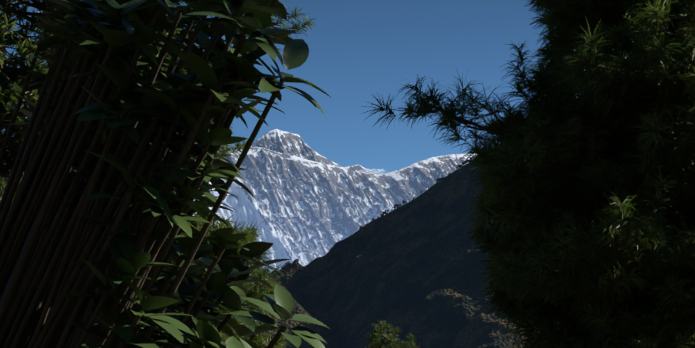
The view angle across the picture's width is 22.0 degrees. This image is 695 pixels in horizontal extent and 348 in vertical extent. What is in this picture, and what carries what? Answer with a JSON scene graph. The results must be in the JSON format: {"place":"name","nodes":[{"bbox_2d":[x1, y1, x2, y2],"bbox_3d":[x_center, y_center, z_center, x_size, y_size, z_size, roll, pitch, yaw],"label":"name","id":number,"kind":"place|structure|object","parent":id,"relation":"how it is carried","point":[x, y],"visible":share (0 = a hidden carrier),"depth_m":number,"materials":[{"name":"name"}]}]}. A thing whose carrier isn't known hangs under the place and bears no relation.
{"place":"outdoors","nodes":[
{"label":"outdoors","id":0,"kind":"place"},
{"bbox_2d":[0,132,340,347],"bbox_3d":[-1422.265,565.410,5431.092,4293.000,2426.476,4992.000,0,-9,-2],"label":"hill","id":1,"kind":"structure","parent":0,"point":[290,324],"depth_m":4781.99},
{"bbox_2d":[252,129,341,166],"bbox_3d":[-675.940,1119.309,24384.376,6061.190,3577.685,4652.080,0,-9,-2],"label":"mountain peak","id":2,"kind":"structure","parent":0,"point":[280,141],"depth_m":24690.61,"materials":[{"name":"white snow"}]},
{"bbox_2d":[209,168,384,182],"bbox_3d":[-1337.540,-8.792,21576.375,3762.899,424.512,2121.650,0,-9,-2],"label":"mountain","id":3,"kind":"structure","parent":0,"point":[371,170],"depth_m":22515.65,"materials":[{"name":"white snow"}]},
{"bbox_2d":[193,146,476,274],"bbox_3d":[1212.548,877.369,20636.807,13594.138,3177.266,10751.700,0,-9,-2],"label":"mountain wall","id":4,"kind":"structure","parent":0,"point":[305,212],"depth_m":21671.92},
{"bbox_2d":[2,0,684,173],"label":"sky","id":5,"kind":"structure","parent":0,"point":[359,50],"materials":[{"name":"blue"}]},
{"bbox_2d":[271,104,679,347],"bbox_3d":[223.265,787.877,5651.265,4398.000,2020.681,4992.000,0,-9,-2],"label":"hill","id":6,"kind":"structure","parent":0,"point":[411,267],"depth_m":4836.11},
{"bbox_2d":[2,130,489,347],"bbox_3d":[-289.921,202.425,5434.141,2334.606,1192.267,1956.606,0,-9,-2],"label":"ridge trees","id":7,"kind":"object","parent":6,"relation":"on","point":[361,226],"visible":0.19,"depth_m":5740.91,"materials":[{"name":"green plant"}]},
{"bbox_3d":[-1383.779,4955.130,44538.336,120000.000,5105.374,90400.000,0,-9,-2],"label":"ground","id":8,"kind":"structure","parent":0,"visible":0},
{"bbox_2d":[0,0,317,347],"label":"tree","id":9,"kind":"object","parent":8,"relation":"on","point":[23,43],"visible":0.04,"depth_m":24.06,"materials":[{"name":"green plant"}]},
{"bbox_2d":[0,0,330,347],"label":"bamboo","id":10,"kind":"object","parent":8,"relation":"on","point":[94,223],"visible":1,"depth_m":4.17,"materials":[{"name":"green plant"}]},
{"bbox_2d":[364,320,420,347],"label":"bush","id":11,"kind":"object","parent":8,"relation":"on","point":[387,341],"visible":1,"depth_m":79.66,"materials":[{"name":"green plant"}]},
{"bbox_2d":[361,0,694,347],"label":"pine","id":12,"kind":"object","parent":8,"relation":"on","point":[588,195],"visible":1,"depth_m":14.91,"materials":[{"name":"green plant"}]}
]}

